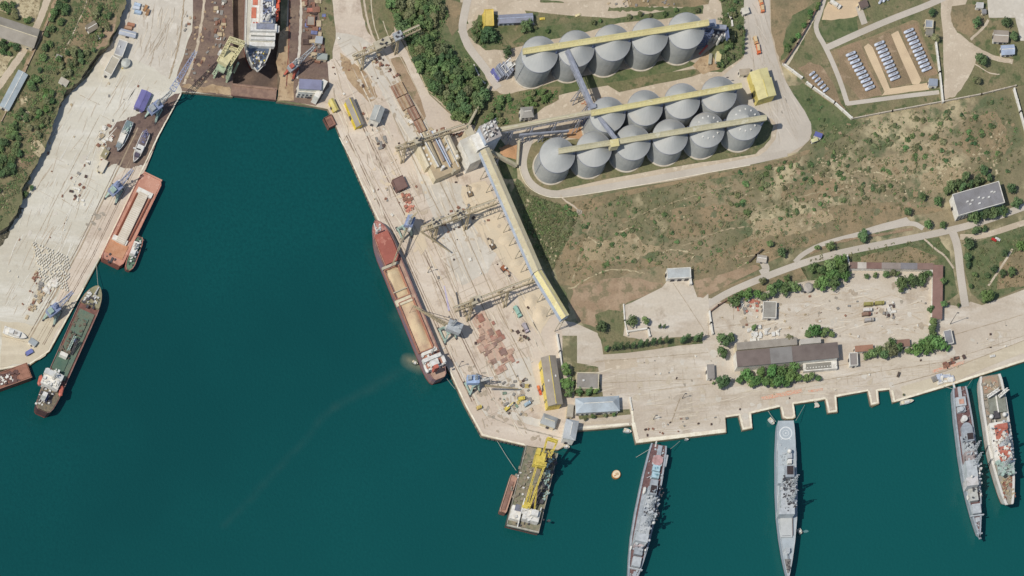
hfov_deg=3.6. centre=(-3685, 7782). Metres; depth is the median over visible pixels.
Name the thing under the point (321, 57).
store
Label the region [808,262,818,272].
tree
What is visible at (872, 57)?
pavement
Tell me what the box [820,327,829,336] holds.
tree
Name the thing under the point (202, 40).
stain patch
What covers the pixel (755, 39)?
truck
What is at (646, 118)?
grain silo
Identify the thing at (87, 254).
rail track
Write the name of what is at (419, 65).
tree
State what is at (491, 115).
tree
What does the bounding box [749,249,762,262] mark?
retaining wall
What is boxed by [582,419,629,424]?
joint path
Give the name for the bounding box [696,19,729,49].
elevator head
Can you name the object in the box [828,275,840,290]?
tree
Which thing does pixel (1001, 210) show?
tree
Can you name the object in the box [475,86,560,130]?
ground
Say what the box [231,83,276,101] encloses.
dock gate
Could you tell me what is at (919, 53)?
fuel tank
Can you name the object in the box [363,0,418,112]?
path
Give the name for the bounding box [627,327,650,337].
boundary wall
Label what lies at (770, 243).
tree
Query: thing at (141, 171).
quay edge
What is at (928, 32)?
switch house
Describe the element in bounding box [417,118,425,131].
freight wagon
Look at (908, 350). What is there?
tree
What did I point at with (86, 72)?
ground
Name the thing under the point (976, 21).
tree
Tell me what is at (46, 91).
tree
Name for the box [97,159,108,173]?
site hut
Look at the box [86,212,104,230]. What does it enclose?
stain patch
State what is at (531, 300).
grain heap
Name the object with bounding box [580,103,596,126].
junction tower
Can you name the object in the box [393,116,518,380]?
rail track
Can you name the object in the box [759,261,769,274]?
path
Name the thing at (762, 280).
tree
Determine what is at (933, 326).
tree
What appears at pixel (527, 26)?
tree
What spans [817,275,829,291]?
tree
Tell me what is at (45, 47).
tree
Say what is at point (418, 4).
tree
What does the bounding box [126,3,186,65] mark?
tyre mark path
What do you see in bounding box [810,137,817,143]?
weigh hut
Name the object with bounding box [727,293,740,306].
tree
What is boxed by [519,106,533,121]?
cottage
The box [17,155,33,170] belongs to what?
ground
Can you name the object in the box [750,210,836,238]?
earth ground
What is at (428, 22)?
tree
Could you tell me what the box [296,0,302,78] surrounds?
dock path
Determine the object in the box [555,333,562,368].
boundary wall
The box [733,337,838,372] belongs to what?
long barrack
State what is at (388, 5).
tree
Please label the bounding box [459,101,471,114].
tree
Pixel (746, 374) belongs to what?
tree
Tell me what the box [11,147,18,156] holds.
tree
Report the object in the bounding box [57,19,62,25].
tree
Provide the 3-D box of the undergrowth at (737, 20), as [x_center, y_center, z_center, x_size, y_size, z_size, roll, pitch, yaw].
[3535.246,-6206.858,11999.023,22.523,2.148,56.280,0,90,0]
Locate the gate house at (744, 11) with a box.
[740,6,749,16]
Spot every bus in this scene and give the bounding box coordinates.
[864,302,872,306]
[875,301,883,305]
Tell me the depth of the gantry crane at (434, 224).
11981.96 m
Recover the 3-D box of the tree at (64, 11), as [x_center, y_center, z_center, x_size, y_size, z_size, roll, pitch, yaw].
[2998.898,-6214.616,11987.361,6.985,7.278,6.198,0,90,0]
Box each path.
[5,76,156,313]
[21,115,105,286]
[22,0,55,71]
[32,117,98,244]
[63,34,118,99]
[65,0,86,48]
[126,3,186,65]
[129,5,182,58]
[169,0,184,78]
[182,0,205,83]
[286,0,290,85]
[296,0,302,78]
[332,42,544,430]
[333,45,531,433]
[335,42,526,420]
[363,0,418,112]
[370,0,378,38]
[383,21,419,93]
[406,48,445,107]
[488,415,560,437]
[497,407,556,430]
[519,137,748,197]
[560,195,576,209]
[571,220,592,281]
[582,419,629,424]
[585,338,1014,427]
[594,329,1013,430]
[596,342,994,430]
[596,352,707,361]
[599,334,1003,408]
[606,378,701,382]
[618,184,734,225]
[651,315,1020,390]
[681,225,797,246]
[722,288,928,338]
[739,285,918,334]
[740,287,923,338]
[747,3,798,143]
[750,4,801,141]
[750,185,891,213]
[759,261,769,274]
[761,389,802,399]
[785,11,816,64]
[791,336,1021,384]
[808,388,822,391]
[818,112,975,178]
[892,340,1023,385]
[924,239,953,268]
[932,361,963,372]
[946,0,1012,63]
[970,19,988,40]
[973,63,999,74]
[975,121,1007,157]
[988,249,1012,285]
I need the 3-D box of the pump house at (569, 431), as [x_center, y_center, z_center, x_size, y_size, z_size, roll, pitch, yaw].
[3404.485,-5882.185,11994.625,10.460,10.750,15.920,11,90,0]
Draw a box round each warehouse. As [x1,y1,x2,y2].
[102,55,119,78]
[539,355,562,410]
[574,396,619,415]
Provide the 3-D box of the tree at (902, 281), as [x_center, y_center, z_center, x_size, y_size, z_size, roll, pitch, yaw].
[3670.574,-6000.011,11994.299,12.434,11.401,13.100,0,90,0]
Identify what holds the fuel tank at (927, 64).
on the ground at (656, 274)
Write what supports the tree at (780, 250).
on the ground at (656, 274)
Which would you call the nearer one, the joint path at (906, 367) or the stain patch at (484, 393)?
the stain patch at (484, 393)
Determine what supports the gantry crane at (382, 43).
on the ground at (346, 65)
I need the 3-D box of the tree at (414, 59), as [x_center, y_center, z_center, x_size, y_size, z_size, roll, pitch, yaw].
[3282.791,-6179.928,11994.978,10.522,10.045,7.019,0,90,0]
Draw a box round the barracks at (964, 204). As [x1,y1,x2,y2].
[949,181,1004,220]
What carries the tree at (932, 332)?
on the ground at (656, 274)
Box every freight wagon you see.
[391,85,399,98]
[395,83,403,96]
[397,97,406,110]
[398,81,406,94]
[401,95,409,108]
[404,94,413,106]
[407,107,415,120]
[411,106,419,119]
[413,120,422,133]
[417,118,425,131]
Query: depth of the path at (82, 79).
11999.55 m
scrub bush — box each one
[566,209,573,215]
[742,181,748,187]
[835,170,842,176]
[880,184,885,191]
[939,138,946,144]
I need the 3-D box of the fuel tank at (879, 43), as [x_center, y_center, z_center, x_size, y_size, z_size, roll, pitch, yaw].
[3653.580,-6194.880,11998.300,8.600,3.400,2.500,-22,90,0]
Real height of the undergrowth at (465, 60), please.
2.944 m
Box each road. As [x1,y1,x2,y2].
[0,0,50,88]
[459,0,500,89]
[520,136,787,196]
[709,204,1023,306]
[793,221,923,263]
[814,0,848,104]
[825,0,944,50]
[847,90,938,105]
[855,7,866,24]
[949,229,968,306]
[960,220,1023,239]
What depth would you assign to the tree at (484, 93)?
11992.07 m
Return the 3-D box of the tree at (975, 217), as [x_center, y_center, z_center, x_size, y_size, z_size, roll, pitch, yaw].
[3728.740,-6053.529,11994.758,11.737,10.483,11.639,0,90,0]
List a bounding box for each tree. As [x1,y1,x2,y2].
[0,3,6,10]
[0,48,6,54]
[0,170,5,177]
[2,138,8,145]
[3,166,10,175]
[7,155,15,162]
[8,1,16,8]
[8,163,15,168]
[9,126,16,132]
[11,12,18,19]
[11,130,18,138]
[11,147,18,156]
[12,43,19,50]
[13,141,21,147]
[17,149,22,156]
[18,107,24,115]
[27,79,33,87]
[27,124,32,130]
[28,85,36,91]
[30,105,37,113]
[32,75,40,82]
[35,109,42,114]
[35,130,40,137]
[38,52,46,60]
[41,87,48,93]
[42,43,47,50]
[42,104,49,112]
[43,97,50,104]
[46,40,52,47]
[50,7,57,15]
[54,0,62,9]
[55,55,61,61]
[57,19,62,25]
[61,7,69,15]
[61,71,67,77]
[65,68,72,75]
[69,48,76,53]
[71,58,77,65]
[78,51,83,57]
[93,9,99,17]
[103,23,110,30]
[385,0,396,8]
[394,0,406,9]
[394,13,401,20]
[395,20,407,32]
[403,10,411,19]
[404,0,415,8]
[406,6,414,14]
[406,28,418,36]
[408,13,416,22]
[411,33,419,43]
[411,54,423,63]
[413,15,424,28]
[414,1,422,9]
[414,36,424,46]
[414,59,423,73]
[416,45,425,54]
[421,52,430,62]
[422,4,428,13]
[423,17,434,29]
[423,33,429,43]
[424,40,435,51]
[425,50,435,59]
[426,65,431,71]
[427,0,434,8]
[427,4,440,14]
[427,79,440,93]
[429,11,438,20]
[429,30,437,38]
[429,56,437,65]
[431,20,438,27]
[431,65,437,75]
[432,0,441,5]
[433,43,441,55]
[433,71,444,81]
[435,60,442,67]
[436,84,444,95]
[438,3,446,14]
[438,52,444,61]
[440,42,448,53]
[440,60,452,70]
[441,75,448,84]
[443,70,450,77]
[443,89,449,99]
[445,48,453,59]
[446,101,455,113]
[447,91,454,101]
[448,82,458,91]
[449,55,458,65]
[449,64,454,73]
[450,111,457,120]
[453,65,461,76]
[453,74,463,86]
[455,94,465,105]
[456,110,466,122]
[457,89,466,100]
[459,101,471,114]
[461,70,470,78]
[462,86,473,96]
[466,63,475,77]
[471,76,482,89]
[471,91,478,98]
[471,104,480,115]
[472,95,484,110]
[477,86,489,102]
[480,26,496,42]
[489,113,493,120]
[497,95,504,101]
[497,97,504,105]
[497,117,504,124]
[503,45,511,58]
[520,18,532,32]
[540,95,548,103]
[560,376,575,389]
[561,362,571,375]
[563,388,573,396]
[575,387,582,395]
[585,386,592,395]
[596,320,607,331]
[617,341,623,349]
[626,314,637,327]
[642,316,649,324]
[650,337,656,344]
[664,336,668,343]
[680,335,686,342]
[692,333,699,341]
[715,374,730,388]
[716,333,729,346]
[717,346,727,358]
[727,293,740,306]
[728,332,734,341]
[730,34,735,41]
[735,375,743,383]
[737,290,743,297]
[739,29,746,36]
[740,368,753,380]
[743,287,752,300]
[750,375,760,386]
[753,289,761,297]
[756,366,765,377]
[759,277,766,284]
[760,292,769,299]
[760,375,771,386]
[766,240,773,246]
[766,283,777,296]
[767,366,775,378]
[772,373,785,386]
[773,279,782,288]
[776,364,787,376]
[777,247,786,257]
[778,282,790,296]
[783,274,790,281]
[784,368,797,381]
[784,378,790,386]
[787,362,799,372]
[788,280,798,291]
[794,373,802,381]
[803,374,808,381]
[804,330,810,337]
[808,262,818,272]
[808,324,822,335]
[809,372,814,379]
[813,278,818,288]
[815,375,821,380]
[816,264,825,274]
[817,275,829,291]
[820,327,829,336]
[824,260,835,271]
[825,241,835,250]
[826,269,840,279]
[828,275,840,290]
[828,330,834,336]
[833,254,847,268]
[839,262,848,274]
[840,270,851,281]
[857,228,868,242]
[863,351,869,359]
[868,348,877,356]
[875,345,881,356]
[880,350,888,359]
[882,341,891,351]
[883,270,889,277]
[888,337,896,347]
[888,344,898,356]
[889,269,896,275]
[895,275,909,292]
[895,342,902,351]
[904,207,911,215]
[904,347,912,353]
[907,273,913,284]
[910,275,919,287]
[910,342,922,355]
[918,271,928,282]
[918,337,926,346]
[919,192,925,200]
[922,340,935,354]
[924,218,932,228]
[926,334,936,340]
[927,305,934,312]
[928,7,935,16]
[928,322,936,331]
[928,329,936,334]
[929,317,937,323]
[929,335,942,349]
[932,33,939,41]
[934,195,942,206]
[939,339,947,349]
[940,220,946,228]
[940,277,946,284]
[940,301,947,306]
[943,186,950,194]
[947,179,956,191]
[954,178,961,187]
[958,181,966,191]
[961,171,970,181]
[962,236,974,248]
[963,252,971,261]
[967,180,974,188]
[968,211,980,223]
[971,76,980,83]
[971,226,981,234]
[972,16,981,27]
[972,175,981,186]
[975,53,987,65]
[980,164,988,174]
[980,289,994,301]
[982,208,992,219]
[982,225,987,231]
[987,173,992,180]
[990,206,999,218]
[990,265,997,272]
[996,205,1004,215]
[999,269,1006,277]
[1001,16,1011,27]
[1001,206,1009,216]
[1002,249,1008,255]
[1006,183,1016,192]
[1007,266,1016,276]
[1009,30,1017,40]
[1010,196,1022,207]
[1016,240,1023,250]
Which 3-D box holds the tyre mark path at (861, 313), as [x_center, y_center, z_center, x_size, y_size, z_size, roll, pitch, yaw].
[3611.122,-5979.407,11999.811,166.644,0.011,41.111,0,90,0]
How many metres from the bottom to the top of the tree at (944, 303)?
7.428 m
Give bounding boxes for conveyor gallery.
[522,19,708,54]
[558,115,766,154]
[590,83,741,116]
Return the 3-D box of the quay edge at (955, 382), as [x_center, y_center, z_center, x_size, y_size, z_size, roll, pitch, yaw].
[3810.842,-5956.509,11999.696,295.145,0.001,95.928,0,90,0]
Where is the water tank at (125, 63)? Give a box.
[120,58,129,68]
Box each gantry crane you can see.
[352,24,420,70]
[395,123,465,163]
[420,198,497,242]
[453,276,534,321]
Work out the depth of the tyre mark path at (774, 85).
11999.63 m
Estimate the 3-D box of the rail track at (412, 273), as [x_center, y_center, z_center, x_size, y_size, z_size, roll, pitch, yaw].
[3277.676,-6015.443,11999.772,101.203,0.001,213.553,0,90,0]
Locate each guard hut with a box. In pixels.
[706,364,714,380]
[708,53,711,64]
[715,51,721,63]
[848,352,857,367]
[942,329,953,344]
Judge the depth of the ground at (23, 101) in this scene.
11990.90 m
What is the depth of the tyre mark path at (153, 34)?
11999.76 m
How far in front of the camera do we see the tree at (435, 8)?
11991.60 m
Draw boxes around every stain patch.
[27,149,99,235]
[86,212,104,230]
[190,1,226,93]
[337,32,384,135]
[364,47,414,149]
[373,131,429,269]
[420,202,500,260]
[463,365,514,418]
[468,366,540,440]
[625,331,1006,429]
[631,318,1008,427]
[669,284,928,397]
[740,282,926,330]
[748,276,927,335]
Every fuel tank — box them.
[846,51,855,57]
[848,55,857,60]
[850,58,859,64]
[852,62,861,68]
[854,66,863,72]
[856,70,866,75]
[858,73,868,79]
[860,77,870,83]
[863,81,872,87]
[865,85,874,91]
[874,40,884,46]
[876,44,885,50]
[878,48,887,54]
[879,52,889,58]
[881,56,891,61]
[883,60,892,65]
[885,63,894,69]
[886,67,896,73]
[888,71,898,77]
[890,75,899,80]
[904,28,913,34]
[905,31,915,37]
[907,35,916,41]
[909,39,918,45]
[911,43,920,49]
[912,47,922,53]
[914,51,924,56]
[916,55,925,60]
[918,58,927,64]
[920,62,929,68]
[921,66,931,72]
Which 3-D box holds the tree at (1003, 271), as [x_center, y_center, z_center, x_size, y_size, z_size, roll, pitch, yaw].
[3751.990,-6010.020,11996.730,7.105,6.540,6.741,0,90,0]
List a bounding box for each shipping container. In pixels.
[124,25,131,30]
[127,21,134,27]
[132,5,139,9]
[134,9,140,14]
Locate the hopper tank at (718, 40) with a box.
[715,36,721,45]
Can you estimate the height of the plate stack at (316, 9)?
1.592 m
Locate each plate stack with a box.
[303,39,309,44]
[309,52,316,57]
[312,6,319,12]
[316,20,320,26]
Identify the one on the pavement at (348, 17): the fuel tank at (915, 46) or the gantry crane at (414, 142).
the gantry crane at (414, 142)
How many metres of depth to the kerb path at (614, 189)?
11999.65 m
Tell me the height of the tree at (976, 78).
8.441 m
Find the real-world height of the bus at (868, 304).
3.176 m
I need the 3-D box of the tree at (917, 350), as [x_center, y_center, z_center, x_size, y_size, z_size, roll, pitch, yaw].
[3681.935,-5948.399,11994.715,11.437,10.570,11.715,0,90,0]
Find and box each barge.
[0,363,31,391]
[101,171,161,269]
[505,437,557,534]
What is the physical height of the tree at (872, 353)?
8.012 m
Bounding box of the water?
[0,90,1023,575]
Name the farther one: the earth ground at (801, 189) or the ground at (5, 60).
the earth ground at (801, 189)
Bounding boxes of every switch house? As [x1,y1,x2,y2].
[924,19,933,29]
[925,29,932,36]
[927,78,937,88]
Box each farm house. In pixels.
[992,30,1008,44]
[1000,44,1014,56]
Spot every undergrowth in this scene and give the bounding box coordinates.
[0,0,116,217]
[0,0,116,220]
[0,0,118,217]
[0,1,112,215]
[390,0,485,118]
[391,1,480,117]
[391,2,484,117]
[470,27,501,46]
[471,25,502,45]
[481,90,557,123]
[484,89,557,124]
[514,182,573,254]
[514,183,570,256]
[537,106,1020,271]
[547,96,1012,283]
[555,98,1017,275]
[718,0,744,63]
[720,0,745,61]
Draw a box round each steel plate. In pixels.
[477,313,484,322]
[477,344,485,352]
[487,344,494,350]
[494,336,501,342]
[495,368,503,374]
[498,364,504,371]
[499,348,506,355]
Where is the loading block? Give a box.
[413,129,460,183]
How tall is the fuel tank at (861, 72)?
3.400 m
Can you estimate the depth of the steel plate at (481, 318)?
11998.92 m
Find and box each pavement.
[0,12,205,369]
[0,294,77,367]
[47,151,152,344]
[100,0,192,77]
[287,0,577,448]
[336,32,496,284]
[488,0,596,4]
[494,357,539,412]
[560,271,1023,442]
[605,358,637,370]
[624,280,708,337]
[673,390,693,420]
[722,0,811,155]
[822,0,859,19]
[864,44,928,95]
[865,217,910,233]
[891,31,920,83]
[901,341,1023,396]
[987,0,1023,40]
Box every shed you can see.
[0,70,27,111]
[118,28,136,38]
[134,89,151,112]
[344,97,363,129]
[367,105,384,127]
[479,147,541,285]
[497,13,532,25]
[528,270,568,331]
[857,0,868,10]
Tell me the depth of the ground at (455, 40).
11999.84 m
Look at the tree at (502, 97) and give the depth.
11994.16 m
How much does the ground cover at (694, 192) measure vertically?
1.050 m
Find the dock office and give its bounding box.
[295,79,327,104]
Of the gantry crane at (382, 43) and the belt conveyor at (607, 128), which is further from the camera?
the gantry crane at (382, 43)
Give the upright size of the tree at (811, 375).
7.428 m
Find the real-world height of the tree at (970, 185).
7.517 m
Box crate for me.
[931,375,937,382]
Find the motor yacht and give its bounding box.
[3,326,26,338]
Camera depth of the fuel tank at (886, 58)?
11997.30 m
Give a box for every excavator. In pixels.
[466,184,472,196]
[487,237,495,249]
[500,265,509,276]
[504,402,514,411]
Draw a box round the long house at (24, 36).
[0,17,39,50]
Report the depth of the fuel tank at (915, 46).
11997.24 m
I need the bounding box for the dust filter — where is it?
[490,58,515,81]
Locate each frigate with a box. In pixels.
[627,441,667,575]
[774,420,798,575]
[950,383,983,538]
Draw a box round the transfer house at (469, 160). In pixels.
[456,127,480,173]
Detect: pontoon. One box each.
[323,114,335,129]
[498,475,516,515]
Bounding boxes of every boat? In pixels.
[116,120,132,151]
[124,236,143,271]
[133,129,149,162]
[623,428,631,433]
[767,417,773,424]
[900,399,913,405]
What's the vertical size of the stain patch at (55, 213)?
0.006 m
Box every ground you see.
[0,0,40,22]
[0,54,13,75]
[0,207,24,245]
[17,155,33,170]
[20,96,27,104]
[22,183,31,199]
[31,140,44,156]
[59,54,99,107]
[64,6,91,67]
[96,16,116,48]
[105,93,179,168]
[177,0,232,95]
[182,84,230,94]
[233,0,277,87]
[276,0,1023,450]
[276,26,293,100]
[283,0,328,105]
[319,0,335,61]
[340,53,377,101]
[360,0,393,40]
[391,0,489,124]
[391,57,425,120]
[398,0,810,196]
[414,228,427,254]
[444,0,462,35]
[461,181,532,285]
[467,10,612,49]
[471,311,508,367]
[472,15,501,47]
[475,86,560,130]
[498,153,516,178]
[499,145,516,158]
[512,5,703,42]
[512,179,571,312]
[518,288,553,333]
[526,199,563,261]
[527,120,772,189]
[540,0,563,2]
[541,60,694,94]
[541,99,1014,270]
[555,233,658,286]
[560,106,1011,272]
[561,150,809,217]
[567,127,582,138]
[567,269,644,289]
[570,277,663,326]
[572,362,602,396]
[574,160,888,275]
[579,409,629,418]
[582,232,660,261]
[595,309,702,354]
[605,69,700,91]
[608,6,695,11]
[628,0,708,7]
[648,121,911,262]
[660,249,694,257]
[666,204,743,238]
[691,202,942,282]
[693,50,719,73]
[693,265,760,297]
[708,261,807,303]
[709,0,743,71]
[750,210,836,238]
[770,0,808,62]
[775,133,1011,226]
[781,0,818,59]
[781,176,849,201]
[785,0,1023,116]
[789,83,859,148]
[798,62,845,110]
[801,237,957,300]
[810,227,912,254]
[817,148,849,166]
[819,16,857,41]
[830,20,938,100]
[837,42,881,99]
[860,246,937,262]
[861,137,958,181]
[868,33,911,87]
[876,171,902,184]
[900,22,937,75]
[918,167,967,192]
[936,159,997,182]
[941,0,978,98]
[950,4,985,36]
[960,111,1009,161]
[964,226,1023,303]
[997,250,1023,288]
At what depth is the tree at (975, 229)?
11994.03 m
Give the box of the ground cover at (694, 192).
[516,100,1023,297]
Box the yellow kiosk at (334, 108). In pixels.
[328,98,338,112]
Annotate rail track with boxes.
[28,128,134,335]
[30,127,137,337]
[36,152,133,340]
[39,160,132,340]
[43,133,150,342]
[44,135,151,344]
[346,135,471,400]
[349,136,472,397]
[363,128,487,390]
[365,127,490,392]
[377,128,495,378]
[378,125,499,381]
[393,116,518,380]
[412,124,530,374]
[426,248,461,319]
[455,362,488,415]
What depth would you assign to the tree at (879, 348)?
11993.78 m
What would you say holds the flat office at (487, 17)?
on the ground at (656, 274)
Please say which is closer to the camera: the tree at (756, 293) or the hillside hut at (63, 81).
the hillside hut at (63, 81)
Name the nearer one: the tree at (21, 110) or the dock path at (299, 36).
the tree at (21, 110)
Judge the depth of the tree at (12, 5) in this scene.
11986.61 m
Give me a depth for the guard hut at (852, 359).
11995.70 m
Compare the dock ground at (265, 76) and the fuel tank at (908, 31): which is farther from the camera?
the dock ground at (265, 76)
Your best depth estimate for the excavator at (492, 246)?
11997.20 m
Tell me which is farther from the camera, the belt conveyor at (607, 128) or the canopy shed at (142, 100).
the canopy shed at (142, 100)
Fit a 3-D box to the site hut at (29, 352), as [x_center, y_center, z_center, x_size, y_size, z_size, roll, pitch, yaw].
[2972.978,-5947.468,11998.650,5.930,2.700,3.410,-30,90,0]
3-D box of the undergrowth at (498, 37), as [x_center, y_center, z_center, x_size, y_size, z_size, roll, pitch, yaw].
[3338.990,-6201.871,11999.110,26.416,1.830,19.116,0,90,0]
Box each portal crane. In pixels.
[42,291,73,326]
[104,169,133,204]
[144,51,196,123]
[283,45,314,80]
[390,211,449,268]
[411,286,462,344]
[463,373,517,396]
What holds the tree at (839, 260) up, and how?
on the ground at (656, 274)
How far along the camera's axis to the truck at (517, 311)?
11996.88 m
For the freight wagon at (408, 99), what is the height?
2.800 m
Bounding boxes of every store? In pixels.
[306,15,314,26]
[314,36,322,45]
[316,53,327,61]
[391,175,407,192]
[539,413,557,430]
[575,372,598,391]
[738,68,749,77]
[761,301,776,320]
[853,344,872,353]
[896,339,909,348]
[975,2,983,10]
[981,9,986,15]
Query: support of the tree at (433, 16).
on the ground at (656, 274)
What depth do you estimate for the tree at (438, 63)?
11995.34 m
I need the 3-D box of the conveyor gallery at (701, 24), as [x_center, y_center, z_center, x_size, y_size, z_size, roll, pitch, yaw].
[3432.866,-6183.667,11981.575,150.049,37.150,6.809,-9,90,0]
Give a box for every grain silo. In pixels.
[512,36,557,88]
[532,137,574,184]
[550,30,594,83]
[570,131,611,179]
[581,97,624,139]
[586,24,630,77]
[609,125,650,172]
[620,90,662,133]
[623,18,667,71]
[646,119,687,166]
[657,83,699,127]
[660,12,703,65]
[683,112,724,159]
[694,76,736,121]
[720,105,761,152]
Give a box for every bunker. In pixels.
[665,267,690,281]
[756,254,766,263]
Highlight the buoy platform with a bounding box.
[612,470,620,478]
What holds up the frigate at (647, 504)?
on the water
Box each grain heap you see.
[470,184,480,192]
[480,204,494,214]
[498,232,513,244]
[500,144,514,156]
[509,256,523,267]
[525,294,537,308]
[532,305,548,323]
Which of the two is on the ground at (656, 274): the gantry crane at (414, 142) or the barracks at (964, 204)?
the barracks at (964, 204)
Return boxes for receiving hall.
[747,67,775,105]
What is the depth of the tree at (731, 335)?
11993.09 m
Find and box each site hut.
[25,348,32,355]
[28,337,37,347]
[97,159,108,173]
[100,149,109,158]
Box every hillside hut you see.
[58,76,68,86]
[85,20,98,33]
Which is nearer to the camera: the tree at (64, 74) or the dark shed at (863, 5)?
the tree at (64, 74)
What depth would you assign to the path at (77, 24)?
11990.85 m
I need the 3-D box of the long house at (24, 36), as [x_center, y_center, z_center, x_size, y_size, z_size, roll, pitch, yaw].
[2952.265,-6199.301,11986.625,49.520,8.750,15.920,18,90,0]
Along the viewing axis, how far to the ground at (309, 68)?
11999.90 m
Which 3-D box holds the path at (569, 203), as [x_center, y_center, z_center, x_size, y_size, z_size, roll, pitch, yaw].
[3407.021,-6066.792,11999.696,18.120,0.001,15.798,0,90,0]
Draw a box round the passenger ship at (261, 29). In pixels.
[243,0,279,71]
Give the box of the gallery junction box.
[608,139,619,150]
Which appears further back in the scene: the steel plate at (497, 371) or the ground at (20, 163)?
the steel plate at (497, 371)
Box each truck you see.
[513,305,521,317]
[521,322,528,332]
[753,36,757,44]
[755,44,760,54]
[760,4,764,12]
[829,0,841,8]
[862,312,870,316]
[863,307,871,311]
[864,317,873,322]
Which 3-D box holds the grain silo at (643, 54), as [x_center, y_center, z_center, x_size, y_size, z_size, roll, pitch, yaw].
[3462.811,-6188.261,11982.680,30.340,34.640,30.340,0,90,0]
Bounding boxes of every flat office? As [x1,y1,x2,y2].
[113,39,127,61]
[482,9,493,27]
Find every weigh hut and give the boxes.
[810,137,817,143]
[813,131,822,139]
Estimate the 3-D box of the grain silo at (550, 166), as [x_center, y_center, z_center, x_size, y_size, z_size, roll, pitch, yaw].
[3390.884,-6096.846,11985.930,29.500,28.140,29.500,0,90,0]
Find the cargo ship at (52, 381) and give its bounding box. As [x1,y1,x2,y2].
[34,285,101,417]
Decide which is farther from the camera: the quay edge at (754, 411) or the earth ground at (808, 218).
the earth ground at (808, 218)
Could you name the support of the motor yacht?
on the pavement at (13, 350)
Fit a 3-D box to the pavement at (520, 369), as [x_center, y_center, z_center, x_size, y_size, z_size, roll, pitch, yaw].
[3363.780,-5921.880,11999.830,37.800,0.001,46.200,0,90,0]
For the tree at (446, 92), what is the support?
on the ground at (656, 274)
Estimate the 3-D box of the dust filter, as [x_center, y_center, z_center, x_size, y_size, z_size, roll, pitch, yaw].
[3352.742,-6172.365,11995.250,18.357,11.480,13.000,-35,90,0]
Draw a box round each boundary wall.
[1,2,55,121]
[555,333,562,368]
[623,304,628,335]
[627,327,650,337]
[708,311,713,334]
[710,299,726,311]
[782,63,802,78]
[783,0,820,63]
[806,81,852,119]
[851,84,1016,119]
[935,41,943,103]
[1013,88,1023,128]
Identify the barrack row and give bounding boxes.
[849,262,942,321]
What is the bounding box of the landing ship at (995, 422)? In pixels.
[977,374,1015,504]
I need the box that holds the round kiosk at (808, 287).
[803,282,812,292]
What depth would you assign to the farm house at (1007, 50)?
11994.94 m
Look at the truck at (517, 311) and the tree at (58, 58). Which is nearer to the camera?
the tree at (58, 58)
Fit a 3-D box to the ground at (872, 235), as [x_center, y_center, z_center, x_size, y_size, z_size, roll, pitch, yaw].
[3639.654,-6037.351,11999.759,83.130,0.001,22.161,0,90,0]
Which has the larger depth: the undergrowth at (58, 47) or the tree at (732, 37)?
the tree at (732, 37)
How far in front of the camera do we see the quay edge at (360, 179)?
11999.69 m
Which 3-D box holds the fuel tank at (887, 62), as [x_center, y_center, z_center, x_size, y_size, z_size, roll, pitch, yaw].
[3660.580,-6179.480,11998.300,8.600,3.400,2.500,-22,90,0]
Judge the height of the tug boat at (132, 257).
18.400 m
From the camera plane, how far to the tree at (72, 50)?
11986.77 m
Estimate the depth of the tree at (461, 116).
11992.72 m
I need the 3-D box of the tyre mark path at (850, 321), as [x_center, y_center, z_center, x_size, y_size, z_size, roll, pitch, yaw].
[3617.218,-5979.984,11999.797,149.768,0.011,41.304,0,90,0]
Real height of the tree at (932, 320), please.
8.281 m
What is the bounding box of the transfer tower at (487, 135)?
[469,118,501,152]
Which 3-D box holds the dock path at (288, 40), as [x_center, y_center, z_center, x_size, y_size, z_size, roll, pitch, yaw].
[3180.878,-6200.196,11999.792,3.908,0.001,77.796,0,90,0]
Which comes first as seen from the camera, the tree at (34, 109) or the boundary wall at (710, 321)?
the tree at (34, 109)
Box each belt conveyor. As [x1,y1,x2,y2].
[465,84,489,129]
[491,150,516,167]
[499,109,595,145]
[516,140,519,165]
[519,130,568,143]
[565,49,593,111]
[596,116,616,138]
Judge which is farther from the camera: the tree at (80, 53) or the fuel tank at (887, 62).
the fuel tank at (887, 62)
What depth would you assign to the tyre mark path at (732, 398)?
11999.81 m
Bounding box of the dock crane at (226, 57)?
[212,36,244,82]
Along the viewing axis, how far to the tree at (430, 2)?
11992.18 m
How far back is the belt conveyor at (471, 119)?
11991.18 m
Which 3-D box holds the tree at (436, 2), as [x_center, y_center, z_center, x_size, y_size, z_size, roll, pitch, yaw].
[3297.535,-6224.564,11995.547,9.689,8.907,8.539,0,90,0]
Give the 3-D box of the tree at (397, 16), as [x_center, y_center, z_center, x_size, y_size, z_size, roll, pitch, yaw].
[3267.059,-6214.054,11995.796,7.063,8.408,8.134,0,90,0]
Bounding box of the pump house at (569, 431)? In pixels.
[560,419,578,444]
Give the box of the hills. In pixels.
[0,0,125,234]
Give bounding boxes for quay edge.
[0,288,83,368]
[99,93,180,257]
[339,137,379,220]
[449,370,524,444]
[578,423,628,428]
[630,398,633,423]
[631,423,724,442]
[726,405,779,428]
[781,397,825,418]
[826,389,867,411]
[868,388,890,403]
[891,359,1023,401]
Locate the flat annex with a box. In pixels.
[565,404,573,418]
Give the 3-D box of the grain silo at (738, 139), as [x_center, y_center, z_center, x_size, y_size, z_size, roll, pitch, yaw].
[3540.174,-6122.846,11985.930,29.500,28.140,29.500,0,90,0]
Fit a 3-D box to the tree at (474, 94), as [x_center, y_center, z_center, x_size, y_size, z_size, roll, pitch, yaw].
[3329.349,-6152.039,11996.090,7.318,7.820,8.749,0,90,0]
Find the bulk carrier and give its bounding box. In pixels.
[372,220,447,384]
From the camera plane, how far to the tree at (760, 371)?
11992.64 m

